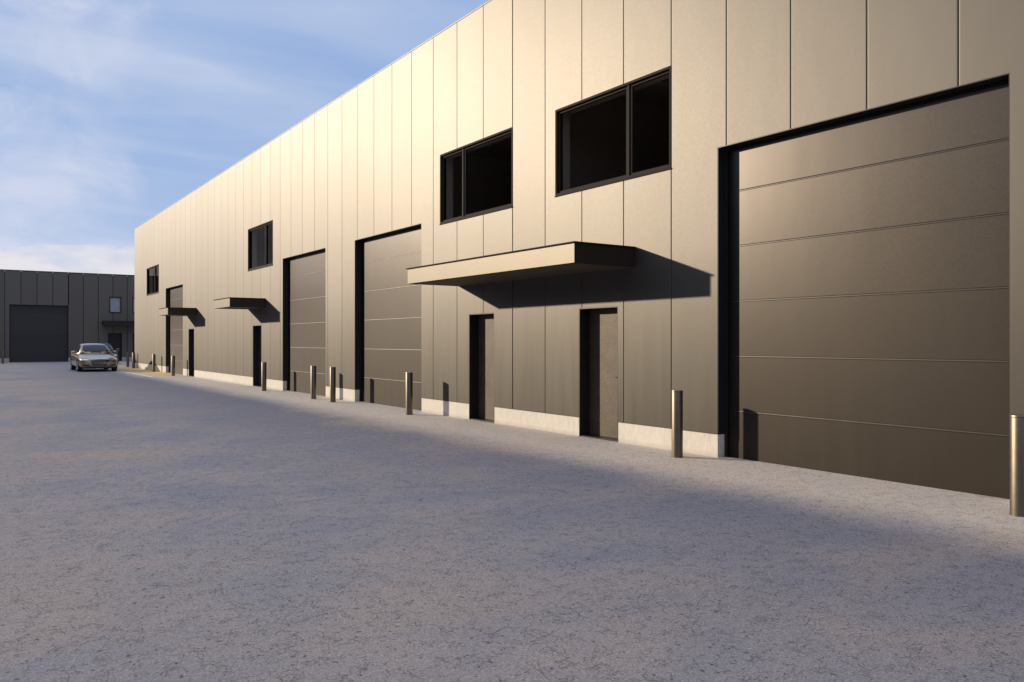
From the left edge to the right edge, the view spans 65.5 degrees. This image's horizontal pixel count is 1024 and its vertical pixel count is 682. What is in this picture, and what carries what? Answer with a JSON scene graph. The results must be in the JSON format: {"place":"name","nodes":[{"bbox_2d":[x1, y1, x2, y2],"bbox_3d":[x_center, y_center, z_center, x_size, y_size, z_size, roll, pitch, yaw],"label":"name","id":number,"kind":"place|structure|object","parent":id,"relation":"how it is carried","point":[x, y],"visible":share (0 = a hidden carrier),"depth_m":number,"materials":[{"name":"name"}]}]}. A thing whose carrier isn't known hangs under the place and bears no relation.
{"place":"outdoors","nodes":[
{"label":"outdoors","id":0,"kind":"place"},
{"bbox_2d":[0,0,488,274],"label":"sky","id":1,"kind":"structure","parent":0,"point":[113,112],"materials":[{"name":"blue"}]},
{"bbox_2d":[0,361,1023,681],"bbox_3d":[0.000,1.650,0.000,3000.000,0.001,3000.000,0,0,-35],"label":"ground","id":2,"kind":"structure","parent":0,"point":[170,529],"depth_m":6.16,"materials":[{"name":"grey asphalt"}]},
{"bbox_2d":[0,269,134,362],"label":"warehouse","id":3,"kind":"structure","parent":2,"relation":"on","point":[48,316],"depth_m":63.05,"materials":[{"name":"black paint"}]},
{"bbox_2d":[9,304,68,361],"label":"garage door","id":4,"kind":"structure","parent":3,"relation":"in","point":[37,333],"depth_m":62.20,"materials":[{"name":"black paint"}]},
{"bbox_2d":[108,333,121,360],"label":"door","id":5,"kind":"structure","parent":3,"relation":"in","point":[115,339],"depth_m":65.37,"materials":[{"name":"black paint"}]},
{"bbox_2d":[109,297,120,312],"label":"window","id":6,"kind":"structure","parent":3,"relation":"in","point":[114,302],"depth_m":65.20,"materials":[{"name":"glass"}]},
{"bbox_2d":[132,297,134,312],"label":"window","id":7,"kind":"structure","parent":3,"relation":"in","point":[133,298],"depth_m":66.00,"materials":[{"name":"grey glass"}]},
{"bbox_2d":[133,333,134,352],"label":"door","id":8,"kind":"structure","parent":3,"relation":"in","point":[133,333],"depth_m":66.12,"materials":[{"name":"black paint"}]},
{"bbox_2d":[70,343,117,371],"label":"parked car","id":9,"kind":"object","parent":2,"relation":"on","point":[92,356],"visible":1,"depth_m":43.26,"materials":[{"name":"silver metal"}]},
{"bbox_2d":[102,343,119,363],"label":"parked car","id":10,"kind":"object","parent":2,"relation":"on","point":[110,347],"visible":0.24,"depth_m":56.22,"materials":[{"name":"grey paint"}]},
{"bbox_2d":[126,352,128,366],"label":"bollard","id":11,"kind":"object","parent":2,"relation":"on","point":[127,359],"visible":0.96,"depth_m":50.51,"materials":[{"name":"silver metal"}]},
{"bbox_2d":[132,353,134,367],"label":"bollard","id":12,"kind":"object","parent":2,"relation":"on","point":[133,360],"visible":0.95,"depth_m":48.07,"materials":[{"name":"silver metal"}]},
{"bbox_2d":[117,367,176,374],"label":"yellow marking","id":13,"kind":"object","parent":2,"relation":"on","point":[148,371],"visible":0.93,"depth_m":42.98,"materials":[{"name":"yellow paint"}]},
{"bbox_2d":[152,354,155,371],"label":"bollard","id":14,"kind":"object","parent":2,"relation":"on","point":[153,362],"visible":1,"depth_m":42.43,"materials":[{"name":"silver metal"}]},
{"bbox_2d":[171,356,174,375],"bbox_3d":[-16.085,1.175,37.823,0.162,0.951,0.162,0,0,37],"label":"bollard","id":15,"kind":"object","parent":2,"relation":"on","point":[172,365],"visible":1,"depth_m":37.77,"materials":[{"name":"silver metal"}]},
{"bbox_2d":[261,362,266,390],"bbox_3d":[-8.210,1.175,26.369,0.162,0.951,0.162,0,0,10],"label":"bollard","id":16,"kind":"object","parent":2,"relation":"on","point":[264,376],"visible":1,"depth_m":26.30,"materials":[{"name":"silver metal"}]},
{"bbox_2d":[311,366,315,398],"bbox_3d":[-5.652,1.175,22.678,0.162,0.951,0.162,0,0,-17],"label":"bollard","id":17,"kind":"object","parent":2,"relation":"on","point":[313,382],"visible":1,"depth_m":22.61,"materials":[{"name":"silver metal"}]},
{"bbox_2d":[330,367,335,401],"bbox_3d":[-4.838,1.175,21.503,0.162,0.951,0.162,0,0,-44],"label":"bollard","id":18,"kind":"object","parent":2,"relation":"on","point":[332,384],"visible":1,"depth_m":21.43,"materials":[{"name":"silver metal"}]},
{"bbox_2d":[406,372,412,414],"bbox_3d":[-2.303,1.175,17.845,0.162,0.951,0.162,0,0,19],"label":"bollard","id":19,"kind":"object","parent":2,"relation":"on","point":[409,393],"visible":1,"depth_m":17.78,"materials":[{"name":"silver metal"}]},
{"bbox_2d":[135,0,1023,498],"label":"warehouse","id":20,"kind":"structure","parent":2,"relation":"on","point":[785,232],"depth_m":12.24,"materials":[{"name":"metal"}]},
{"bbox_2d":[147,264,158,295],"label":"window","id":21,"kind":"structure","parent":20,"relation":"in","point":[149,270],"depth_m":45.72,"materials":[{"name":"brown metal"}]},
{"bbox_2d":[166,284,182,374],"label":"garage door","id":22,"kind":"structure","parent":20,"relation":"in","point":[174,295],"depth_m":40.45,"materials":[{"name":"grey metal"}]},
{"bbox_2d":[189,329,193,376],"bbox_3d":[-14.755,0.538,37.004,0.267,2.217,1.080,0,0,-35],"label":"door","id":23,"kind":"structure","parent":20,"relation":"in","point":[191,331],"depth_m":37.43,"materials":[{"name":"black paint"}]},
{"bbox_2d":[253,325,261,386],"bbox_3d":[-9.089,0.538,28.826,0.267,2.217,1.020,0,0,-35],"label":"door","id":24,"kind":"structure","parent":20,"relation":"in","point":[257,380],"depth_m":29.20,"materials":[{"name":"black paint"}]},
{"bbox_2d":[248,220,272,270],"bbox_3d":[-8.888,-3.371,28.557,0.324,1.565,2.874,0,0,-35],"label":"window","id":25,"kind":"structure","parent":20,"relation":"in","point":[252,232],"depth_m":29.62,"materials":[{"name":"brown metal"}]},
{"bbox_2d":[283,248,325,395],"bbox_3d":[-6.455,-0.586,24.981,0.218,4.509,3.880,0,0,-35],"label":"garage door","id":26,"kind":"structure","parent":20,"relation":"in","point":[304,275],"depth_m":25.30,"materials":[{"name":"brown metal"}]},
{"bbox_2d":[355,223,421,410],"bbox_3d":[-3.097,-0.586,20.136,0.218,4.509,3.910,0,0,-35],"label":"garage door","id":27,"kind":"structure","parent":20,"relation":"in","point":[387,307],"depth_m":20.34,"materials":[{"name":"brown metal"}]},
{"bbox_2d":[439,127,512,224],"bbox_3d":[-0.673,-3.371,16.700,0.324,1.565,2.864,0,0,-35],"label":"window","id":28,"kind":"structure","parent":20,"relation":"in","point":[446,159],"depth_m":17.02,"materials":[{"name":"brown metal"}]},
{"bbox_2d":[469,313,493,422],"bbox_3d":[-0.520,0.538,16.459,0.267,2.217,0.970,0,0,-35],"label":"door","id":29,"kind":"structure","parent":20,"relation":"in","point":[481,325],"depth_m":16.77,"materials":[{"name":"black paint"}]},
{"bbox_2d":[579,306,617,441],"bbox_3d":[1.556,0.538,13.463,0.267,2.217,1.000,0,0,-35],"label":"door","id":30,"kind":"structure","parent":20,"relation":"in","point":[598,326],"depth_m":13.69,"materials":[{"name":"black paint"}]},
{"bbox_2d":[555,66,671,196],"bbox_3d":[1.713,-3.371,13.256,0.324,1.565,2.864,0,0,-35],"label":"window","id":31,"kind":"structure","parent":20,"relation":"in","point":[562,115],"depth_m":13.23,"materials":[{"name":"brown metal"}]},
{"bbox_2d":[718,73,1009,498],"bbox_3d":[4.087,-0.586,9.767,0.218,4.509,3.920,0,0,-35],"label":"garage door","id":32,"kind":"structure","parent":20,"relation":"in","point":[864,255],"depth_m":9.51,"materials":[{"name":"brown metal"}]},
{"bbox_2d":[671,390,682,457],"bbox_3d":[2.349,1.175,11.324,0.162,0.951,0.162,0,0,-8],"label":"bollard","id":33,"kind":"object","parent":2,"relation":"on","point":[677,423],"visible":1,"depth_m":11.26,"materials":[{"name":"silver metal"}]},
{"bbox_2d":[1009,414,1023,516],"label":"bollard","id":34,"kind":"object","parent":2,"relation":"on","point":[1016,465],"visible":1,"depth_m":7.49,"materials":[{"name":"silver metal"}]}
]}

